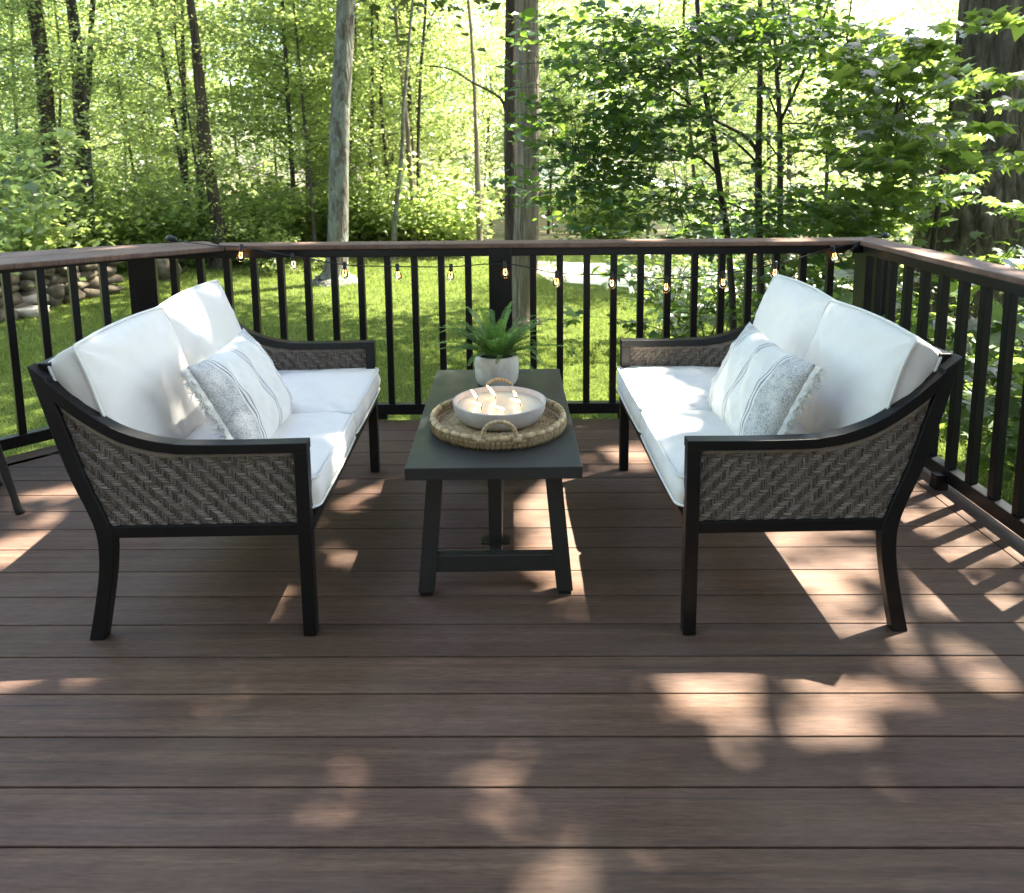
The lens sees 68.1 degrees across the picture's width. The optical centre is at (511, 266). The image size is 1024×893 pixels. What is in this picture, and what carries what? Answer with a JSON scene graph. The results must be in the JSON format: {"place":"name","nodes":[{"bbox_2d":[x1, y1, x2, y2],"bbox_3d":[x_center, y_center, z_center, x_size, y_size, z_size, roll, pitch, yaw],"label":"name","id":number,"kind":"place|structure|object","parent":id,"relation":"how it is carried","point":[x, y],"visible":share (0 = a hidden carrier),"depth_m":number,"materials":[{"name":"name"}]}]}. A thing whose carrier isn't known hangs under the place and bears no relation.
{"place":"outdoors","nodes":[
{"label":"outdoors","id":0,"kind":"place"},
{"bbox_2d":[5,0,958,167],"label":"sky","id":1,"kind":"structure","parent":0,"point":[908,24],"materials":[{"name":"white"}]},
{"bbox_2d":[40,159,935,267],"bbox_3d":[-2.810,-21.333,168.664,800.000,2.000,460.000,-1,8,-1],"label":"forest floor","id":2,"kind":"structure","parent":0,"point":[500,235],"depth_m":39.38,"materials":[{"name":"green plant"}]},
{"bbox_2d":[0,0,133,178],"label":"understory tree","id":3,"kind":"object","parent":2,"relation":"on","point":[55,94],"visible":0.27,"depth_m":18.18,"materials":[{"name":"green plant"}]},
{"bbox_2d":[0,0,151,165],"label":"understory tree","id":4,"kind":"object","parent":2,"relation":"on","point":[118,9],"visible":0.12,"depth_m":21.30,"materials":[{"name":"green plant"}]},
{"bbox_2d":[0,0,162,180],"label":"understory tree","id":5,"kind":"object","parent":2,"relation":"on","point":[58,20],"visible":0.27,"depth_m":17.80,"materials":[{"name":"green plant"}]},
{"bbox_2d":[3,0,222,197],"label":"understory tree","id":6,"kind":"object","parent":2,"relation":"on","point":[130,149],"visible":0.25,"depth_m":20.99,"materials":[{"name":"green plant"}]},
{"bbox_2d":[54,0,216,202],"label":"understory tree","id":7,"kind":"object","parent":2,"relation":"on","point":[158,164],"visible":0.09,"depth_m":24.07,"materials":[{"name":"green plant"}]},
{"bbox_2d":[96,150,206,225],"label":"shrub","id":8,"kind":"object","parent":2,"relation":"on","point":[140,189],"visible":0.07,"depth_m":18.35,"materials":[{"name":"green plant"}]},
{"bbox_2d":[21,0,318,241],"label":"understory tree","id":9,"kind":"object","parent":2,"relation":"on","point":[217,93],"visible":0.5,"depth_m":17.59,"materials":[{"name":"green plant"}]},
{"bbox_2d":[92,0,254,192],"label":"understory tree","id":10,"kind":"object","parent":2,"relation":"on","point":[179,45],"visible":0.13,"depth_m":21.82,"materials":[{"name":"green plant"}]},
{"bbox_2d":[95,0,278,208],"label":"understory tree","id":11,"kind":"object","parent":2,"relation":"on","point":[156,144],"visible":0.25,"depth_m":21.00,"materials":[{"name":"green plant"}]},
{"bbox_2d":[120,0,294,194],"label":"understory tree","id":12,"kind":"object","parent":2,"relation":"on","point":[222,151],"visible":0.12,"depth_m":27.66,"materials":[{"name":"green plant"}]},
{"bbox_2d":[186,180,321,241],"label":"shrub","id":13,"kind":"object","parent":2,"relation":"on","point":[243,206],"visible":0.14,"depth_m":16.84,"materials":[{"name":"green plant"}]},
{"bbox_2d":[205,0,304,191],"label":"understory tree","id":14,"kind":"object","parent":2,"relation":"on","point":[268,170],"visible":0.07,"depth_m":29.66,"materials":[{"name":"green plant"}]},
{"bbox_2d":[155,0,399,258],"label":"understory tree","id":15,"kind":"object","parent":2,"relation":"on","point":[301,82],"visible":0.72,"depth_m":16.07,"materials":[{"name":"green plant"}]},
{"bbox_2d":[149,0,424,224],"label":"understory tree","id":16,"kind":"object","parent":2,"relation":"on","point":[288,124],"visible":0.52,"depth_m":17.03,"materials":[{"name":"green plant"}]},
{"bbox_2d":[186,2,400,197],"bbox_3d":[-5.380,-4.874,20.517,5.322,8.941,4.381,0,8,7],"label":"understory tree","id":17,"kind":"object","parent":2,"relation":"on","point":[361,144],"visible":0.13,"depth_m":20.16,"materials":[{"name":"green plant"}]},
{"bbox_2d":[236,172,366,241],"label":"shrub","id":18,"kind":"object","parent":2,"relation":"on","point":[320,228],"visible":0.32,"depth_m":17.20,"materials":[{"name":"green plant"}]},
{"bbox_2d":[227,0,378,196],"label":"understory tree","id":19,"kind":"object","parent":2,"relation":"on","point":[279,108],"visible":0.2,"depth_m":19.61,"materials":[{"name":"green plant"}]},
{"bbox_2d":[198,0,453,187],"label":"understory tree","id":20,"kind":"object","parent":2,"relation":"on","point":[232,2],"visible":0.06,"depth_m":22.42,"materials":[{"name":"green plant"}]},
{"bbox_2d":[224,1,451,213],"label":"understory tree","id":21,"kind":"object","parent":2,"relation":"on","point":[374,89],"visible":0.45,"depth_m":17.44,"materials":[{"name":"green plant"}]},
{"bbox_2d":[300,165,405,241],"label":"shrub","id":22,"kind":"object","parent":2,"relation":"on","point":[359,210],"visible":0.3,"depth_m":17.39,"materials":[{"name":"green plant"}]},
{"bbox_2d":[204,0,504,209],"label":"understory tree","id":23,"kind":"object","parent":2,"relation":"on","point":[426,62],"visible":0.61,"depth_m":17.32,"materials":[{"name":"green plant"}]},
{"bbox_2d":[304,160,409,241],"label":"shrub","id":24,"kind":"object","parent":2,"relation":"on","point":[367,232],"visible":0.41,"depth_m":17.32,"materials":[{"name":"green plant"}]},
{"bbox_2d":[266,0,504,181],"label":"understory tree","id":25,"kind":"object","parent":2,"relation":"on","point":[440,60],"visible":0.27,"depth_m":20.54,"materials":[{"name":"green plant"}]},
{"bbox_2d":[272,0,503,184],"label":"understory tree","id":26,"kind":"object","parent":2,"relation":"on","point":[409,96],"visible":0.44,"depth_m":19.68,"materials":[{"name":"green plant"}]},
{"bbox_2d":[351,175,442,240],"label":"shrub","id":27,"kind":"object","parent":2,"relation":"on","point":[382,214],"visible":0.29,"depth_m":17.47,"materials":[{"name":"green plant"}]},
{"bbox_2d":[391,0,413,259],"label":"tree","id":28,"kind":"object","parent":2,"relation":"on","point":[396,199],"visible":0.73,"depth_m":16.32,"materials":[{"name":"brown plant"}]},
{"bbox_2d":[392,2,417,240],"bbox_3d":[-2.423,-3.469,17.076,0.595,6.665,0.266,-4,9,-25],"label":"tree","id":29,"kind":"object","parent":2,"relation":"on","point":[409,150],"visible":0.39,"depth_m":17.16,"materials":[{"name":"beige plant"}]},
{"bbox_2d":[351,0,482,203],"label":"understory tree","id":30,"kind":"object","parent":2,"relation":"on","point":[393,154],"visible":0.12,"depth_m":24.42,"materials":[{"name":"green plant"}]},
{"bbox_2d":[416,0,426,240],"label":"tree","id":31,"kind":"object","parent":2,"relation":"on","point":[419,107],"visible":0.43,"depth_m":17.48,"materials":[{"name":"brown plant"}]},
{"bbox_2d":[353,0,504,186],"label":"understory tree","id":32,"kind":"object","parent":2,"relation":"on","point":[432,88],"visible":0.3,"depth_m":23.12,"materials":[{"name":"green plant"}]},
{"bbox_2d":[356,145,504,259],"bbox_3d":[-1.508,-1.512,17.634,3.261,2.553,3.878,3,9,23],"label":"shrub","id":33,"kind":"object","parent":2,"relation":"on","point":[447,229],"visible":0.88,"depth_m":17.00,"materials":[{"name":"green plant"}]},
{"bbox_2d":[366,156,502,239],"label":"shrub","id":34,"kind":"object","parent":2,"relation":"on","point":[450,181],"visible":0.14,"depth_m":18.71,"materials":[{"name":"green plant"}]},
{"bbox_2d":[388,0,503,191],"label":"understory tree","id":35,"kind":"object","parent":2,"relation":"on","point":[455,92],"visible":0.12,"depth_m":29.40,"materials":[{"name":"green plant"}]},
{"bbox_2d":[391,0,503,201],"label":"understory tree","id":36,"kind":"object","parent":2,"relation":"on","point":[460,151],"visible":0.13,"depth_m":29.67,"materials":[{"name":"green plant"}]},
{"bbox_2d":[0,0,934,225],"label":"distant woods","id":37,"kind":"object","parent":2,"relation":"on","point":[677,167],"visible":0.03,"depth_m":44.65,"materials":[{"name":"green plant"}]},
{"bbox_2d":[467,0,482,256],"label":"tree","id":38,"kind":"object","parent":2,"relation":"on","point":[479,231],"visible":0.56,"depth_m":16.72,"materials":[{"name":"beige plant"}]},
{"bbox_2d":[422,36,547,233],"bbox_3d":[-0.925,-4.163,25.318,4.426,6.832,4.469,-3,9,-14],"label":"understory tree","id":39,"kind":"object","parent":2,"relation":"on","point":[494,158],"visible":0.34,"depth_m":25.22,"materials":[{"name":"green plant"}]},
{"bbox_2d":[414,0,555,232],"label":"understory tree","id":40,"kind":"object","parent":2,"relation":"on","point":[492,133],"visible":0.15,"depth_m":32.95,"materials":[{"name":"green plant"}]},
{"bbox_2d":[438,0,606,183],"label":"understory tree","id":41,"kind":"object","parent":2,"relation":"on","point":[540,52],"visible":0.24,"depth_m":27.30,"materials":[{"name":"green plant"}]},
{"bbox_2d":[467,0,629,233],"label":"understory tree","id":42,"kind":"object","parent":2,"relation":"on","point":[551,147],"visible":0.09,"depth_m":30.27,"materials":[{"name":"green plant"}]},
{"bbox_2d":[470,161,673,230],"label":"house","id":43,"kind":"structure","parent":2,"relation":"on","point":[499,225],"depth_m":38.08,"materials":[{"name":"beige"}]},
{"bbox_2d":[500,0,653,233],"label":"understory tree","id":44,"kind":"object","parent":2,"relation":"on","point":[568,100],"visible":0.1,"depth_m":29.77,"materials":[{"name":"green plant"}]},
{"bbox_2d":[538,0,637,201],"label":"understory tree","id":45,"kind":"object","parent":2,"relation":"on","point":[582,92],"visible":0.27,"depth_m":26.59,"materials":[{"name":"green plant"}]},
{"bbox_2d":[540,169,661,239],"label":"shrub","id":46,"kind":"object","parent":2,"relation":"on","point":[592,223],"visible":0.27,"depth_m":18.87,"materials":[{"name":"green plant"}]},
{"bbox_2d":[542,0,741,238],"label":"understory tree","id":47,"kind":"object","parent":2,"relation":"on","point":[655,111],"visible":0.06,"depth_m":23.95,"materials":[{"name":"green plant"}]},
{"bbox_2d":[579,199,801,336],"bbox_3d":[2.218,0.159,8.646,2.526,1.743,2.371,-3,9,-16],"label":"shrub","id":48,"kind":"object","parent":2,"relation":"on","point":[684,312],"visible":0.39,"depth_m":8.95,"materials":[{"name":"green plant"}]},
{"bbox_2d":[584,0,830,271],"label":"understory tree","id":49,"kind":"object","parent":2,"relation":"on","point":[749,81],"visible":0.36,"depth_m":13.23,"materials":[{"name":"green plant"}]},
{"bbox_2d":[600,0,851,238],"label":"understory tree","id":50,"kind":"object","parent":2,"relation":"on","point":[695,96],"visible":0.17,"depth_m":17.27,"materials":[{"name":"green plant"}]},
{"bbox_2d":[659,172,880,313],"bbox_3d":[3.515,-0.250,10.386,3.204,2.023,2.923,-1,8,-1],"label":"shrub","id":51,"kind":"object","parent":2,"relation":"on","point":[747,208],"visible":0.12,"depth_m":10.43,"materials":[{"name":"green plant"}]},
{"bbox_2d":[651,0,914,221],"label":"understory tree","id":52,"kind":"object","parent":2,"relation":"on","point":[769,127],"visible":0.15,"depth_m":19.79,"materials":[{"name":"green plant"}]},
{"bbox_2d":[660,0,913,219],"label":"understory tree","id":53,"kind":"object","parent":2,"relation":"on","point":[864,2],"visible":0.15,"depth_m":22.21,"materials":[{"name":"green plant"}]},
{"bbox_2d":[721,0,856,199],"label":"understory tree","id":54,"kind":"object","parent":2,"relation":"on","point":[797,160],"visible":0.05,"depth_m":25.82,"materials":[{"name":"green plant"}]},
{"bbox_2d":[640,154,954,315],"bbox_3d":[2.965,-0.093,8.340,3.192,2.314,2.742,-1,8,-1],"label":"shrub","id":55,"kind":"object","parent":2,"relation":"on","point":[739,262],"visible":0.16,"depth_m":8.41,"materials":[{"name":"green plant"}]},
{"bbox_2d":[876,0,958,120],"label":"understory tree","id":56,"kind":"object","parent":2,"relation":"on","point":[952,18],"visible":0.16,"depth_m":19.25,"materials":[{"name":"green plant"}]},
{"bbox_2d":[0,255,1021,505],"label":"lawn","id":57,"kind":"structure","parent":0,"point":[596,291],"depth_m":10.50,"materials":[{"name":"green plant"}]},
{"bbox_2d":[6,0,69,248],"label":"tree","id":58,"kind":"object","parent":57,"relation":"on","point":[47,108],"visible":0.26,"depth_m":14.44,"materials":[{"name":"brown plant"}]},
{"bbox_2d":[0,135,94,249],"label":"shrub","id":59,"kind":"object","parent":57,"relation":"on","point":[24,167],"visible":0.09,"depth_m":14.70,"materials":[{"name":"green plant"}]},
{"bbox_2d":[0,127,100,215],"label":"maple shrub","id":60,"kind":"object","parent":57,"relation":"on","point":[59,134],"visible":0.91,"depth_m":11.86,"materials":[{"name":"green plant"}]},
{"bbox_2d":[0,149,103,286],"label":"shrub","id":61,"kind":"object","parent":57,"relation":"on","point":[41,234],"visible":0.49,"depth_m":11.75,"materials":[{"name":"green plant"}]},
{"bbox_2d":[0,0,120,223],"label":"understory tree","id":62,"kind":"object","parent":57,"relation":"on","point":[24,80],"visible":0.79,"depth_m":13.84,"materials":[{"name":"green plant"}]},
{"bbox_2d":[0,261,123,309],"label":"stone wall","id":63,"kind":"structure","parent":57,"relation":"on","point":[57,288],"depth_m":11.78,"materials":[{"name":"grey stone"}]},
{"bbox_2d":[66,0,95,216],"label":"tree","id":64,"kind":"object","parent":57,"relation":"on","point":[71,15],"visible":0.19,"depth_m":15.89,"materials":[{"name":"brown plant"}]},
{"bbox_2d":[0,147,190,271],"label":"shrub","id":65,"kind":"object","parent":57,"relation":"on","point":[86,238],"visible":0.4,"depth_m":14.56,"materials":[{"name":"green plant"}]},
{"bbox_2d":[0,0,217,235],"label":"understory tree","id":66,"kind":"object","parent":57,"relation":"on","point":[95,39],"visible":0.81,"depth_m":14.47,"materials":[{"name":"green plant"}]},
{"bbox_2d":[80,165,241,268],"bbox_3d":[-7.069,-0.938,15.287,3.046,2.184,2.510,-7,10,-37],"label":"shrub","id":67,"kind":"object","parent":57,"relation":"on","point":[187,217],"visible":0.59,"depth_m":15.28,"materials":[{"name":"green plant"}]},
{"bbox_2d":[68,0,295,266],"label":"understory tree","id":68,"kind":"object","parent":57,"relation":"on","point":[220,159],"visible":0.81,"depth_m":15.41,"materials":[{"name":"green plant"}]},
{"bbox_2d":[149,0,234,269],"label":"tree","id":69,"kind":"object","parent":57,"relation":"on","point":[204,123],"visible":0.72,"depth_m":15.12,"materials":[{"name":"brown plant"}]},
{"bbox_2d":[171,182,325,266],"bbox_3d":[-5.445,-0.906,16.066,2.356,1.845,2.802,2,9,18],"label":"shrub","id":70,"kind":"object","parent":57,"relation":"on","point":[269,235],"visible":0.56,"depth_m":16.01,"materials":[{"name":"green plant"}]},
{"bbox_2d":[312,0,357,286],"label":"tree","id":71,"kind":"object","parent":57,"relation":"on","point":[338,216],"visible":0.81,"depth_m":13.14,"materials":[{"name":"grey plant"}]},
{"bbox_2d":[324,0,541,328],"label":"tree","id":72,"kind":"object","parent":57,"relation":"on","point":[526,227],"visible":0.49,"depth_m":9.77,"materials":[{"name":"beige plant"}]},
{"bbox_2d":[424,0,618,266],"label":"tree","id":73,"kind":"object","parent":57,"relation":"on","point":[508,105],"visible":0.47,"depth_m":10.94,"materials":[{"name":"brown plant"}]},
{"bbox_2d":[490,0,823,329],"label":"sapling","id":74,"kind":"object","parent":57,"relation":"on","point":[616,122],"visible":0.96,"depth_m":5.49,"materials":[{"name":"green plant"}]},
{"bbox_2d":[615,236,725,300],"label":"shrub","id":75,"kind":"object","parent":57,"relation":"on","point":[688,260],"visible":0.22,"depth_m":11.53,"materials":[{"name":"green plant"}]},
{"bbox_2d":[545,237,854,337],"bbox_3d":[1.569,0.518,6.845,2.694,1.567,2.201,-1,8,-1],"label":"maple shrub","id":76,"kind":"object","parent":57,"relation":"on","point":[676,331],"visible":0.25,"depth_m":6.60,"materials":[{"name":"green plant"}]},
{"bbox_2d":[570,0,855,309],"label":"sapling","id":77,"kind":"object","parent":57,"relation":"on","point":[757,165],"visible":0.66,"depth_m":6.25,"materials":[{"name":"green plant"}]},
{"bbox_2d":[660,0,958,256],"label":"understory tree","id":78,"kind":"object","parent":57,"relation":"on","point":[915,11],"visible":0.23,"depth_m":14.26,"materials":[{"name":"green plant"}]},
{"bbox_2d":[761,0,887,273],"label":"sapling","id":79,"kind":"object","parent":57,"relation":"on","point":[829,108],"visible":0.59,"depth_m":7.22,"materials":[{"name":"green plant"}]},
{"bbox_2d":[781,0,942,279],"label":"sapling","id":80,"kind":"object","parent":57,"relation":"on","point":[855,223],"visible":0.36,"depth_m":7.22,"materials":[{"name":"green plant"}]},
{"bbox_2d":[767,253,1005,434],"bbox_3d":[2.298,0.634,5.503,2.916,1.708,1.854,-9,12,-45],"label":"maple shrub","id":81,"kind":"object","parent":57,"relation":"on","point":[840,270],"visible":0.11,"depth_m":5.72,"materials":[{"name":"green plant"}]},
{"bbox_2d":[762,207,1023,383],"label":"maple shrub","id":82,"kind":"object","parent":57,"relation":"on","point":[1010,253],"visible":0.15,"depth_m":6.57,"materials":[{"name":"green plant"}]},
{"bbox_2d":[802,0,1023,339],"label":"sapling","id":83,"kind":"object","parent":57,"relation":"on","point":[899,154],"visible":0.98,"depth_m":5.74,"materials":[{"name":"green plant"}]},
{"bbox_2d":[808,239,1023,481],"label":"maple shrub","id":84,"kind":"object","parent":57,"relation":"on","point":[1011,443],"visible":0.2,"depth_m":4.31,"materials":[{"name":"green plant"}]},
{"bbox_2d":[846,198,1023,422],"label":"maple shrub","id":85,"kind":"object","parent":57,"relation":"on","point":[1015,205],"visible":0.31,"depth_m":6.40,"materials":[{"name":"green plant"}]},
{"bbox_2d":[897,0,1023,365],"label":"tree","id":86,"kind":"object","parent":57,"relation":"on","point":[1001,51],"visible":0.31,"depth_m":7.60,"materials":[{"name":"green plant"}]},
{"bbox_2d":[950,300,1023,473],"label":"maple shrub","id":87,"kind":"object","parent":57,"relation":"on","point":[995,332],"visible":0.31,"depth_m":3.42,"materials":[{"name":"green plant"}]},
{"bbox_2d":[537,261,902,290],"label":"gravel drive","id":88,"kind":"structure","parent":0,"point":[572,267],"depth_m":14.29,"materials":[{"name":"grey gravel"}]},
{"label":"deck joists","id":89,"kind":"structure","parent":0,"visible":0},
{"bbox_2d":[0,419,1023,892],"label":"deck","id":90,"kind":"structure","parent":89,"relation":"on","point":[794,713],"depth_m":1.88,"materials":[{"name":"brown wood"}]},
{"bbox_2d":[0,444,24,514],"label":"chair","id":91,"kind":"object","parent":90,"relation":"on","point":[5,474],"visible":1,"depth_m":2.89,"materials":[{"name":"black metal"}]},
{"bbox_2d":[0,241,223,450],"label":"deck railing","id":92,"kind":"object","parent":90,"relation":"on","point":[38,262],"visible":0.6,"depth_m":3.54,"materials":[{"name":"black metal"}]},
{"bbox_2d":[27,280,380,639],"bbox_3d":[-0.921,0.546,2.662,0.763,0.858,1.172,-1,8,-1],"label":"loveseat","id":93,"kind":"object","parent":90,"relation":"on","point":[144,451],"visible":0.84,"depth_m":2.11,"materials":[{"name":"fabric"}]},
{"bbox_2d":[177,328,292,438],"bbox_3d":[-0.867,0.418,2.462,0.152,0.364,0.506,-28,8,4],"label":"throw pillow","id":94,"kind":"object","parent":93,"relation":"on","point":[238,387],"visible":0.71,"depth_m":2.34,"materials":[{"name":"fabric"}]},
{"bbox_2d":[404,369,582,595],"bbox_3d":[-0.055,0.734,2.766,0.535,0.440,1.039,-1,8,-1],"label":"coffee table","id":95,"kind":"object","parent":90,"relation":"on","point":[433,461],"visible":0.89,"depth_m":2.33,"materials":[{"name":"grey paint"}]},
{"bbox_2d":[429,377,566,450],"bbox_3d":[-0.047,0.491,2.559,0.463,0.104,0.464,-1,8,-1],"label":"woven tray","id":96,"kind":"object","parent":95,"relation":"on","point":[449,426],"visible":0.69,"depth_m":2.44,"materials":[{"name":"beige wicker"}]},
{"bbox_2d":[453,386,545,430],"bbox_3d":[-0.043,0.473,2.591,0.318,0.096,0.318,-1,8,-1],"label":"candle bowl","id":97,"kind":"object","parent":96,"relation":"on","point":[480,408],"visible":0.98,"depth_m":2.57,"materials":[{"name":"ceramic"}]},
{"bbox_2d":[430,301,572,386],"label":"potted fern","id":98,"kind":"object","parent":95,"relation":"on","point":[496,356],"visible":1,"depth_m":2.98,"materials":[{"name":"plant"}]},
{"bbox_2d":[127,237,887,419],"bbox_3d":[-0.027,0.335,3.858,3.853,0.914,0.230,0,8,1],"label":"deck railing","id":99,"kind":"object","parent":90,"relation":"on","point":[143,283],"visible":0.45,"depth_m":3.80,"materials":[{"name":"black metal"}]},
{"bbox_2d":[166,233,889,297],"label":"string lights","id":100,"kind":"object","parent":99,"relation":"hanging from","point":[847,254],"visible":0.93,"depth_m":3.75,"materials":[{"name":"black rubber"}]},
{"bbox_2d":[5,445,1023,565],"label":"deck border","id":101,"kind":"object","parent":90,"relation":"on","point":[996,531],"depth_m":2.86,"materials":[{"name":"brown wood"}]},
{"bbox_2d":[860,237,1023,538],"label":"deck railing","id":102,"kind":"object","parent":101,"relation":"on","point":[988,278],"visible":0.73,"depth_m":2.91,"materials":[{"name":"black metal"}]},
{"bbox_2d":[616,274,961,635],"bbox_3d":[0.821,0.530,2.659,0.763,0.858,1.172,-1,8,-1],"label":"loveseat","id":103,"kind":"object","parent":90,"relation":"on","point":[851,453],"visible":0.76,"depth_m":2.11,"materials":[{"name":"fabric"}]},
{"bbox_2d":[707,322,826,435],"bbox_3d":[0.789,0.402,2.447,0.155,0.371,0.556,24,8,-7],"label":"throw pillow","id":104,"kind":"object","parent":103,"relation":"on","point":[761,384],"visible":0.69,"depth_m":2.32,"materials":[{"name":"fabric"}]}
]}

